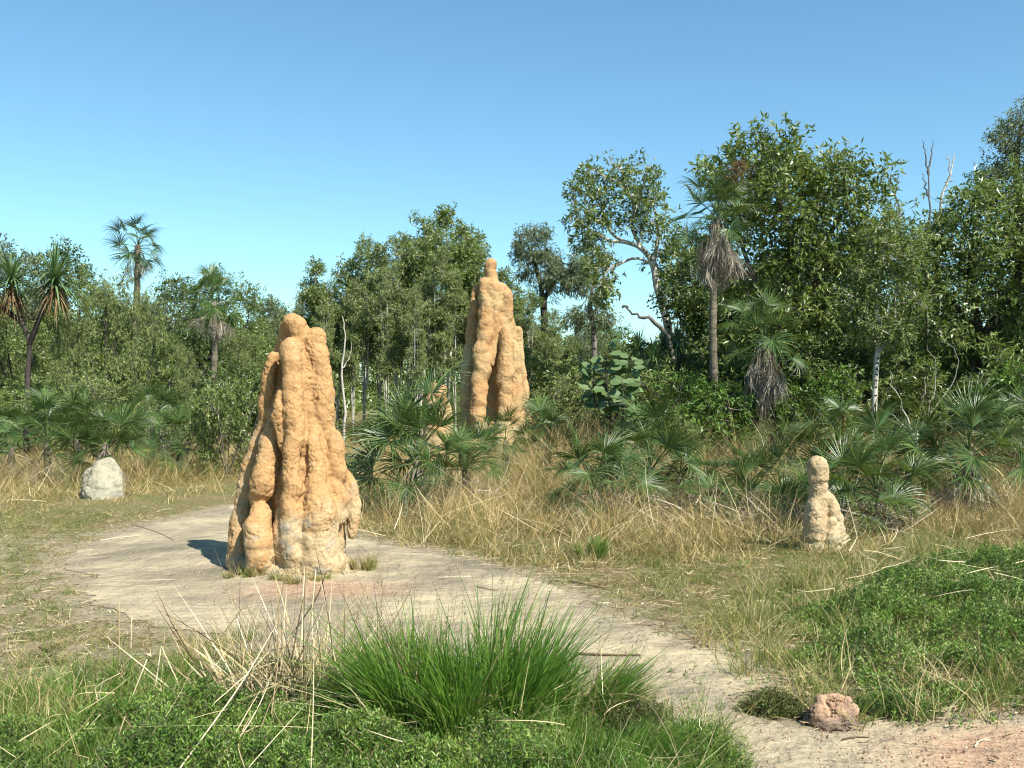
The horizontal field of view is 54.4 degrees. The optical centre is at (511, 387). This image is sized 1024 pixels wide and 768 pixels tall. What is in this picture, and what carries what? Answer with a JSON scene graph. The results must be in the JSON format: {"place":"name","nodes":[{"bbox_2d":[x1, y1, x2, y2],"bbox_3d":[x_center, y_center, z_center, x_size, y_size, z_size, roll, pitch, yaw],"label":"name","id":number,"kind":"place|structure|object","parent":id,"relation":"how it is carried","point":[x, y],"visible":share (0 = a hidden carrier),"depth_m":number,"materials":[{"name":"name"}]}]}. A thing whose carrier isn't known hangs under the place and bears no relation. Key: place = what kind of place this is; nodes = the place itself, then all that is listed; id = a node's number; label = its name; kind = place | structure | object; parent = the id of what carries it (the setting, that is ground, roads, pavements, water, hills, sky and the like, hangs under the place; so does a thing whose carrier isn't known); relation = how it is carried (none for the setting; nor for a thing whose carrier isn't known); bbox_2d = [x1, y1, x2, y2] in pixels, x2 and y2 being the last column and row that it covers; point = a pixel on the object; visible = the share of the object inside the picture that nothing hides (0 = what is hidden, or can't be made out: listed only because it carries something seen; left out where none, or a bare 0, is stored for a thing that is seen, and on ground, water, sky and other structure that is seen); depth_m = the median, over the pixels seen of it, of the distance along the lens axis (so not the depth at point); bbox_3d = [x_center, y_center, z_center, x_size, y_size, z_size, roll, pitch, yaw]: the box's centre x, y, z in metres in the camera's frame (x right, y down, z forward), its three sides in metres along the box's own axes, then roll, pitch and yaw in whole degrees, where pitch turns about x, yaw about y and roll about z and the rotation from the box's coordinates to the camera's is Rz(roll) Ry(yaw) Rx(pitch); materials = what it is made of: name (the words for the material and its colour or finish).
{"place":"outdoors","nodes":[
{"label":"outdoors","id":0,"kind":"place"},
{"bbox_2d":[0,390,1023,767],"bbox_3d":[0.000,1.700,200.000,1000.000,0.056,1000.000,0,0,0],"label":"ground","id":1,"kind":"structure","parent":0,"point":[154,506],"depth_m":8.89,"materials":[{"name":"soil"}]},
{"bbox_2d":[0,303,56,390],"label":"tree","id":2,"kind":"object","parent":1,"relation":"on","point":[9,340],"visible":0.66,"depth_m":31.96,"materials":[{"name":"green plant"}]},
{"bbox_2d":[0,233,70,380],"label":"tree","id":3,"kind":"object","parent":1,"relation":"on","point":[8,245],"visible":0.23,"depth_m":42.27,"materials":[{"name":"green plant"}]},
{"bbox_2d":[0,235,99,455],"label":"pandanus","id":4,"kind":"object","parent":1,"relation":"on","point":[11,277],"visible":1,"depth_m":23.94,"materials":[{"name":"green plant"}]},
{"bbox_2d":[10,234,107,372],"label":"tree","id":5,"kind":"object","parent":1,"relation":"on","point":[75,261],"visible":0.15,"depth_m":44.19,"materials":[{"name":"green plant"}]},
{"bbox_2d":[0,377,118,484],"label":"fan palm","id":6,"kind":"object","parent":1,"relation":"on","point":[49,403],"visible":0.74,"depth_m":17.43,"materials":[{"name":"plant"}]},
{"bbox_2d":[45,311,92,438],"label":"tree","id":7,"kind":"object","parent":1,"relation":"on","point":[64,338],"visible":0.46,"depth_m":24.45,"materials":[{"name":"green plant"}]},
{"bbox_2d":[30,381,113,471],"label":"fan palm","id":8,"kind":"object","parent":1,"relation":"on","point":[73,397],"visible":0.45,"depth_m":19.57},
{"bbox_2d":[34,365,130,452],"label":"shrub","id":9,"kind":"object","parent":1,"relation":"on","point":[81,375],"visible":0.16,"depth_m":23.60,"materials":[{"name":"green plant"}]},
{"bbox_2d":[33,257,144,372],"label":"tree","id":10,"kind":"object","parent":1,"relation":"on","point":[78,295],"visible":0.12,"depth_m":43.42,"materials":[{"name":"green plant"}]},
{"bbox_2d":[55,268,141,442],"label":"tree","id":11,"kind":"object","parent":1,"relation":"on","point":[106,302],"visible":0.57,"depth_m":25.28,"materials":[{"name":"green plant"}]},
{"bbox_2d":[40,392,158,487],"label":"fan palm","id":12,"kind":"object","parent":1,"relation":"on","point":[123,435],"visible":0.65,"depth_m":16.89,"materials":[{"name":"plant"}]},
{"bbox_2d":[80,457,124,499],"bbox_3d":[-6.246,1.605,15.203,0.694,1.084,0.623,0,0,0],"label":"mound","id":13,"kind":"object","parent":1,"relation":"on","point":[102,478],"visible":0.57,"depth_m":15.03,"materials":[{"name":"grey stone"}]},
{"bbox_2d":[70,368,174,460],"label":"shrub","id":14,"kind":"object","parent":1,"relation":"on","point":[105,395],"visible":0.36,"depth_m":22.89,"materials":[{"name":"green plant"}]},
{"bbox_2d":[100,213,165,395],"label":"tall fan palm","id":15,"kind":"object","parent":1,"relation":"on","point":[138,261],"visible":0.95,"depth_m":29.84,"materials":[{"name":"plant"}]},
{"bbox_2d":[118,285,170,450],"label":"tree","id":16,"kind":"object","parent":1,"relation":"on","point":[138,309],"visible":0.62,"depth_m":25.94,"materials":[{"name":"green plant"}]},
{"bbox_2d":[113,379,190,470],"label":"fan palm","id":17,"kind":"object","parent":1,"relation":"on","point":[158,394],"visible":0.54,"depth_m":19.91,"materials":[{"name":"plant"}]},
{"bbox_2d":[139,271,206,365],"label":"tree","id":18,"kind":"object","parent":1,"relation":"on","point":[170,323],"visible":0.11,"depth_m":41.86,"materials":[{"name":"green plant"}]},
{"bbox_2d":[126,395,221,481],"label":"fan palm","id":19,"kind":"object","parent":1,"relation":"on","point":[178,445],"visible":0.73,"depth_m":18.85,"materials":[{"name":"plant"}]},
{"bbox_2d":[168,339,201,441],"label":"tree","id":20,"kind":"object","parent":1,"relation":"on","point":[178,376],"visible":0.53,"depth_m":24.99,"materials":[{"name":"green plant"}]},
{"bbox_2d":[145,261,238,395],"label":"tree","id":21,"kind":"object","parent":1,"relation":"on","point":[198,350],"visible":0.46,"depth_m":35.60,"materials":[{"name":"green plant"}]},
{"bbox_2d":[177,262,256,447],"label":"tall fan palm","id":22,"kind":"object","parent":1,"relation":"on","point":[215,326],"visible":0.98,"depth_m":26.93,"materials":[{"name":"plant"}]},
{"bbox_2d":[187,369,258,477],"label":"shrub","id":23,"kind":"object","parent":1,"relation":"on","point":[239,436],"visible":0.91,"depth_m":18.44,"materials":[{"name":"green plant"}]},
{"bbox_2d":[187,356,260,445],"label":"shrub","id":24,"kind":"object","parent":1,"relation":"on","point":[222,382],"visible":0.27,"depth_m":26.03,"materials":[{"name":"green plant"}]},
{"bbox_2d":[185,270,266,383],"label":"tree","id":25,"kind":"object","parent":1,"relation":"on","point":[253,298],"visible":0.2,"depth_m":40.09,"materials":[{"name":"green plant"}]},
{"bbox_2d":[218,322,261,429],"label":"tree","id":26,"kind":"object","parent":1,"relation":"on","point":[231,344],"visible":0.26,"depth_m":28.90,"materials":[{"name":"green plant"}]},
{"bbox_2d":[102,492,469,767],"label":"dry grass clump","id":27,"kind":"object","parent":1,"relation":"on","point":[291,671],"visible":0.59,"depth_m":5.08,"materials":[{"name":"plant"}]},
{"bbox_2d":[295,255,345,358],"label":"slender tree","id":28,"kind":"object","parent":1,"relation":"on","point":[313,294],"visible":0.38,"depth_m":32.92,"materials":[{"name":"green plant"}]},
{"bbox_2d":[310,298,341,386],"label":"slender tree","id":29,"kind":"object","parent":1,"relation":"on","point":[334,355],"visible":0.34,"depth_m":29.92,"materials":[{"name":"green plant"}]},
{"bbox_2d":[321,277,356,430],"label":"slender tree","id":30,"kind":"object","parent":1,"relation":"on","point":[330,290],"visible":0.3,"depth_m":34.89,"materials":[{"name":"green plant"}]},
{"bbox_2d":[337,276,370,431],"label":"slender tree","id":31,"kind":"object","parent":1,"relation":"on","point":[361,323],"visible":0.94,"depth_m":30.86,"materials":[{"name":"green plant"}]},
{"bbox_2d":[329,232,386,427],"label":"slender tree","id":32,"kind":"object","parent":1,"relation":"on","point":[354,263],"visible":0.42,"depth_m":33.76,"materials":[{"name":"green plant"}]},
{"bbox_2d":[279,585,477,722],"bbox_3d":[-0.714,1.649,5.060,1.398,1.321,1.151,0,0,0],"label":"grass tussock","id":33,"kind":"object","parent":1,"relation":"on","point":[330,684],"depth_m":4.97,"materials":[{"name":"plant"}]},
{"bbox_2d":[0,629,761,767],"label":"herb cover","id":34,"kind":"object","parent":1,"relation":"on","point":[162,731],"visible":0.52,"depth_m":4.31,"materials":[{"name":"plant"}]},
{"bbox_2d":[361,262,406,410],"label":"slender tree","id":35,"kind":"object","parent":1,"relation":"on","point":[377,313],"visible":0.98,"depth_m":30.45,"materials":[{"name":"green plant"}]},
{"bbox_2d":[0,633,769,767],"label":"mixed grass","id":36,"kind":"structure","parent":1,"relation":"on","point":[78,694],"depth_m":4.71,"materials":[{"name":"plant"}]},
{"bbox_2d":[362,230,425,438],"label":"slender tree","id":37,"kind":"object","parent":1,"relation":"on","point":[372,283],"visible":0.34,"depth_m":32.86,"materials":[{"name":"green plant"}]},
{"bbox_2d":[131,536,657,762],"bbox_3d":[-0.479,1.496,4.803,2.695,1.484,1.924,0,0,0],"label":"grass tussock","id":38,"kind":"object","parent":1,"relation":"on","point":[439,685],"depth_m":4.73,"materials":[{"name":"plant"}]},
{"bbox_2d":[397,284,430,440],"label":"slender tree","id":39,"kind":"object","parent":1,"relation":"on","point":[411,330],"visible":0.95,"depth_m":29.91,"materials":[{"name":"green plant"}]},
{"bbox_2d":[336,361,506,519],"bbox_3d":[-1.320,1.045,13.621,2.604,2.842,2.433,0,0,0],"label":"fan palm","id":40,"kind":"object","parent":1,"relation":"on","point":[382,434],"visible":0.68,"depth_m":13.39,"materials":[{"name":"plant"}]},
{"bbox_2d":[385,208,458,435],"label":"slender tree","id":41,"kind":"object","parent":1,"relation":"on","point":[428,241],"visible":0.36,"depth_m":33.50,"materials":[{"name":"green plant"}]},
{"bbox_2d":[412,244,464,382],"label":"slender tree","id":42,"kind":"object","parent":1,"relation":"on","point":[437,341],"visible":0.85,"depth_m":30.87,"materials":[{"name":"green plant"}]},
{"bbox_2d":[411,200,491,398],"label":"slender tree","id":43,"kind":"object","parent":1,"relation":"on","point":[472,255],"visible":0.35,"depth_m":34.48,"materials":[{"name":"green plant"}]},
{"bbox_2d":[442,267,470,429],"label":"slender tree","id":44,"kind":"object","parent":1,"relation":"on","point":[459,341],"visible":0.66,"depth_m":31.42,"materials":[{"name":"green plant"}]},
{"bbox_2d":[421,416,515,497],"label":"fan palm","id":45,"kind":"object","parent":1,"relation":"on","point":[485,437],"visible":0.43,"depth_m":14.56,"materials":[{"name":"plant"}]},
{"bbox_2d":[459,258,531,452],"bbox_3d":[-0.471,-0.564,26.892,1.834,5.866,1.985,0,0,-29],"label":"termite mound","id":46,"kind":"object","parent":1,"relation":"on","point":[493,356],"visible":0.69,"depth_m":26.49,"materials":[{"name":"soil"}]},
{"bbox_2d":[2,265,997,415],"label":"distant wood","id":47,"kind":"object","parent":1,"relation":"on","point":[358,398],"visible":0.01,"depth_m":65.86,"materials":[{"name":"green plant"}]},
{"bbox_2d":[468,404,533,474],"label":"fan palm","id":48,"kind":"object","parent":1,"relation":"on","point":[507,419],"visible":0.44,"depth_m":19.41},
{"bbox_2d":[0,380,1023,578],"bbox_3d":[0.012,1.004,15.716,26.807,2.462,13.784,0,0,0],"label":"dry grass","id":49,"kind":"structure","parent":1,"relation":"on","point":[538,492],"depth_m":12.24,"materials":[{"name":"plant"}]},
{"bbox_2d":[0,517,1023,767],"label":"mixed grass","id":50,"kind":"structure","parent":1,"relation":"on","point":[768,635],"depth_m":5.99,"materials":[{"name":"plant"}]},
{"bbox_2d":[1,524,1022,767],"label":"loose straw","id":51,"kind":"object","parent":1,"relation":"on","point":[450,654],"visible":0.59,"depth_m":4.79,"materials":[{"name":"plant"}]},
{"bbox_2d":[513,287,557,400],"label":"slender tree","id":52,"kind":"object","parent":1,"relation":"on","point":[540,340],"visible":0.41,"depth_m":35.82,"materials":[{"name":"green plant"}]},
{"bbox_2d":[511,376,573,448],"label":"shrub","id":53,"kind":"object","parent":1,"relation":"on","point":[554,394],"visible":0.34,"depth_m":26.66,"materials":[{"name":"green plant"}]},
{"bbox_2d":[501,392,591,484],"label":"fan palm","id":54,"kind":"object","parent":1,"relation":"on","point":[546,415],"visible":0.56,"depth_m":16.95,"materials":[{"name":"plant"}]},
{"bbox_2d":[530,308,564,386],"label":"slender tree","id":55,"kind":"object","parent":1,"relation":"on","point":[553,329],"visible":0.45,"depth_m":37.99,"materials":[{"name":"green plant"}]},
{"bbox_2d":[507,220,599,378],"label":"tree","id":56,"kind":"object","parent":1,"relation":"on","point":[555,271],"visible":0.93,"depth_m":39.72,"materials":[{"name":"green plant"}]},
{"bbox_2d":[523,343,601,441],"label":"shrub","id":57,"kind":"object","parent":1,"relation":"on","point":[535,363],"visible":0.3,"depth_m":31.65,"materials":[{"name":"green plant"}]},
{"bbox_2d":[530,360,613,442],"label":"shrub","id":58,"kind":"object","parent":1,"relation":"on","point":[578,416],"visible":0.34,"depth_m":27.38,"materials":[{"name":"green plant"}]},
{"bbox_2d":[556,237,624,356],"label":"tree","id":59,"kind":"object","parent":1,"relation":"on","point":[578,319],"visible":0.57,"depth_m":45.71,"materials":[{"name":"green plant"}]},
{"bbox_2d":[449,597,748,735],"bbox_3d":[0.361,1.509,4.992,1.538,0.829,1.121,0,0,34],"label":"grass tussock","id":60,"kind":"object","parent":1,"relation":"on","point":[629,676],"depth_m":4.93,"materials":[{"name":"plant"}]},
{"bbox_2d":[534,416,673,526],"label":"fan palm","id":61,"kind":"object","parent":1,"relation":"on","point":[610,449],"visible":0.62,"depth_m":12.51,"materials":[{"name":"plant"}]},
{"bbox_2d":[578,331,644,486],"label":"round leaved plant","id":62,"kind":"object","parent":1,"relation":"on","point":[600,387],"visible":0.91,"depth_m":16.01,"materials":[{"name":"green plant"}]},
{"bbox_2d":[581,676,689,740],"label":"bush","id":63,"kind":"object","parent":1,"relation":"on","point":[618,715],"visible":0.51,"depth_m":4.74,"materials":[{"name":"plant"}]},
{"bbox_2d":[557,147,717,351],"bbox_3d":[3.892,-2.653,29.423,5.174,8.853,2.258,0,0,0],"label":"tree","id":64,"kind":"object","parent":1,"relation":"on","point":[633,195],"visible":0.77,"depth_m":29.26,"materials":[{"name":"green plant"}]},
{"bbox_2d":[576,353,700,458],"bbox_3d":[2.815,0.573,21.034,2.574,2.629,2.602,0,0,35],"label":"shrub","id":65,"kind":"object","parent":1,"relation":"on","point":[650,377],"visible":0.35,"depth_m":20.59,"materials":[{"name":"green plant"}]},
{"bbox_2d":[542,662,741,767],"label":"grass tussock","id":66,"kind":"object","parent":1,"relation":"on","point":[651,744],"depth_m":4.34,"materials":[{"name":"plant"}]},
{"bbox_2d":[584,393,717,516],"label":"fan palm","id":67,"kind":"object","parent":1,"relation":"on","point":[674,441],"visible":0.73,"depth_m":13.18,"materials":[{"name":"plant"}]},
{"bbox_2d":[616,315,704,382],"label":"shrub","id":68,"kind":"object","parent":1,"relation":"on","point":[675,339],"visible":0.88,"depth_m":23.18,"materials":[{"name":"green plant"}]},
{"bbox_2d":[613,335,748,440],"bbox_3d":[5.007,0.095,24.821,4.620,3.307,5.128,0,0,38],"label":"shrub","id":69,"kind":"object","parent":1,"relation":"on","point":[688,363],"visible":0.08,"depth_m":24.13,"materials":[{"name":"green plant"}]},
{"bbox_2d":[616,716,765,767],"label":"bush","id":70,"kind":"object","parent":1,"relation":"on","point":[709,736],"visible":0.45,"depth_m":4.42,"materials":[{"name":"plant"}]},
{"bbox_2d":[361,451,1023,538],"bbox_3d":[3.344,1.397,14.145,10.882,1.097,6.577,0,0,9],"label":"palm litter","id":71,"kind":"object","parent":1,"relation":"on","point":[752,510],"visible":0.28,"depth_m":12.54,"materials":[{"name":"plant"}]},
{"bbox_2d":[651,365,768,465],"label":"shrub","id":72,"kind":"object","parent":1,"relation":"on","point":[716,403],"visible":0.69,"depth_m":18.50,"materials":[{"name":"green plant"}]},
{"bbox_2d":[646,241,779,363],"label":"tree","id":73,"kind":"object","parent":1,"relation":"on","point":[690,318],"visible":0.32,"depth_m":27.50,"materials":[{"name":"green plant"}]},
{"bbox_2d":[668,469,758,527],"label":"fan palm","id":74,"kind":"object","parent":1,"relation":"on","point":[705,481],"visible":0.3,"depth_m":12.65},
{"bbox_2d":[663,156,767,460],"bbox_3d":[4.210,-1.432,19.937,2.049,6.334,2.108,0,0,42],"label":"tall fan palm","id":75,"kind":"object","parent":1,"relation":"on","point":[718,257],"visible":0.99,"depth_m":19.87,"materials":[{"name":"plant"}]},
{"bbox_2d":[668,343,803,450],"bbox_3d":[5.363,0.289,22.703,3.884,2.922,3.499,0,0,-13],"label":"shrub","id":76,"kind":"object","parent":1,"relation":"on","point":[726,380],"visible":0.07,"depth_m":22.12,"materials":[{"name":"green plant"}]},
{"bbox_2d":[694,426,808,519],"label":"fan palm","id":77,"kind":"object","parent":1,"relation":"on","point":[751,461],"visible":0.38,"depth_m":13.12,"materials":[{"name":"plant"}]},
{"bbox_2d":[713,466,808,531],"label":"fan palm","id":78,"kind":"object","parent":1,"relation":"on","point":[784,490],"visible":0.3,"depth_m":12.10,"materials":[{"name":"plant"}]},
{"bbox_2d":[712,277,817,451],"bbox_3d":[4.698,-0.188,18.527,2.124,3.880,1.864,0,0,24],"label":"tall fan palm","id":79,"kind":"object","parent":1,"relation":"on","point":[764,381],"visible":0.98,"depth_m":18.46,"materials":[{"name":"plant"}]},
{"bbox_2d":[731,681,812,720],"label":"bush","id":80,"kind":"object","parent":1,"relation":"on","point":[790,706],"visible":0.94,"depth_m":5.14,"materials":[{"name":"plant"}]},
{"bbox_2d":[684,110,908,451],"bbox_3d":[6.084,-2.039,21.869,4.666,7.687,3.685,0,0,0],"label":"tree","id":81,"kind":"object","parent":1,"relation":"on","point":[805,257],"visible":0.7,"depth_m":21.36,"materials":[{"name":"green plant"}]},
{"bbox_2d":[724,334,893,460],"bbox_3d":[6.732,0.251,22.120,3.902,3.008,4.332,0,0,-4],"label":"shrub","id":82,"kind":"object","parent":1,"relation":"on","point":[848,359],"visible":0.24,"depth_m":21.56,"materials":[{"name":"green plant"}]},
{"bbox_2d":[753,362,874,473],"bbox_3d":[5.579,0.628,18.573,1.840,2.206,2.026,0,0,-23],"label":"shrub","id":83,"kind":"object","parent":1,"relation":"on","point":[787,408],"visible":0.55,"depth_m":18.27,"materials":[{"name":"green plant"}]},
{"bbox_2d":[798,455,848,552],"bbox_3d":[3.227,1.350,10.298,0.532,1.289,0.383,0,0,0],"label":"termite mound","id":84,"kind":"object","parent":1,"relation":"on","point":[822,504],"visible":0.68,"depth_m":10.21,"materials":[{"name":"soil"}]},
{"bbox_2d":[803,693,859,731],"bbox_3d":[1.607,1.644,4.993,0.288,0.215,0.162,0,0,0],"label":"clay lump","id":85,"kind":"object","parent":1,"relation":"on","point":[818,715],"visible":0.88,"depth_m":4.96,"materials":[{"name":"soil"}]},
{"bbox_2d":[774,393,899,488],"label":"fan palm","id":86,"kind":"object","parent":1,"relation":"on","point":[837,412],"visible":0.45,"depth_m":15.48,"materials":[{"name":"plant"}]},
{"bbox_2d":[741,425,938,539],"bbox_3d":[3.936,1.502,11.695,2.089,2.154,1.724,0,0,-24],"label":"fan palm","id":87,"kind":"object","parent":1,"relation":"on","point":[846,457],"visible":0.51,"depth_m":11.67,"materials":[{"name":"plant"}]},
{"bbox_2d":[706,538,1023,729],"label":"herb cover","id":88,"kind":"object","parent":1,"relation":"on","point":[976,579],"visible":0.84,"depth_m":6.61,"materials":[{"name":"plant"}]},
{"bbox_2d":[782,394,954,528],"bbox_3d":[4.370,1.194,12.324,2.010,2.326,2.100,0,0,-44],"label":"fan palm","id":89,"kind":"object","parent":1,"relation":"on","point":[913,467],"visible":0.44,"depth_m":12.26,"materials":[{"name":"plant"}]},
{"bbox_2d":[827,197,945,444],"bbox_3d":[7.087,-0.929,18.922,2.026,5.337,1.862,0,0,44],"label":"sapling","id":90,"kind":"object","parent":1,"relation":"on","point":[910,251],"visible":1,"depth_m":18.74,"materials":[{"name":"green plant"}]},
{"bbox_2d":[851,685,944,723],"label":"bush","id":91,"kind":"object","parent":1,"relation":"on","point":[890,698],"visible":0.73,"depth_m":5.16,"materials":[{"name":"plant"}]},
{"bbox_2d":[854,412,981,498],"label":"fan palm","id":92,"kind":"object","parent":1,"relation":"on","point":[906,449],"visible":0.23,"depth_m":14.07,"materials":[{"name":"plant"}]},
{"bbox_2d":[868,350,973,457],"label":"shrub","id":93,"kind":"object","parent":1,"relation":"on","point":[926,374],"visible":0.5,"depth_m":19.81,"materials":[{"name":"green plant"}]},
{"bbox_2d":[880,153,1023,445],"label":"tree","id":94,"kind":"object","parent":1,"relation":"on","point":[997,252],"visible":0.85,"depth_m":20.50,"materials":[{"name":"green plant"}]},
{"bbox_2d":[882,372,1023,518],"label":"fan palm","id":95,"kind":"object","parent":1,"relation":"on","point":[972,408],"visible":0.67,"depth_m":13.08,"materials":[{"name":"plant"}]},
{"bbox_2d":[894,353,1023,462],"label":"shrub","id":96,"kind":"object","parent":1,"relation":"on","point":[951,378],"visible":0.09,"depth_m":20.17,"materials":[{"name":"green plant"}]},
{"bbox_2d":[961,94,1023,302],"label":"tree","id":97,"kind":"object","parent":1,"relation":"on","point":[1012,144],"visible":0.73,"depth_m":30.82,"materials":[{"name":"green plant"}]},
{"bbox_2d":[961,375,1023,492],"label":"fan palm","id":98,"kind":"object","parent":1,"relation":"on","point":[1015,401],"visible":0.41,"depth_m":15.46,"materials":[{"name":"plant"}]},
{"bbox_2d":[963,348,1023,467],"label":"shrub","id":99,"kind":"object","parent":1,"relation":"on","point":[1001,366],"visible":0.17,"depth_m":18.38,"materials":[{"name":"green plant"}]},
{"bbox_2d":[970,357,1023,468],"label":"shrub","id":100,"kind":"object","parent":1,"relation":"on","point":[1014,373],"visible":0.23,"depth_m":17.56,"materials":[{"name":"green plant"}]},
{"bbox_2d":[0,0,1023,389],"label":"sky","id":101,"kind":"structure","parent":0,"point":[262,138],"materials":[{"name":"blue"}]},
{"bbox_2d":[64,505,1023,767],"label":"path","id":102,"kind":"structure","parent":0,"point":[160,561],"depth_m":7.47,"materials":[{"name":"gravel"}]},
{"bbox_2d":[225,313,361,575],"bbox_3d":[-2.074,0.714,9.283,1.232,2.819,1.075,0,0,27],"label":"termite mound","id":103,"kind":"object","parent":102,"relation":"on","point":[297,478],"visible":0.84,"depth_m":9.05,"materials":[{"name":"soil"}]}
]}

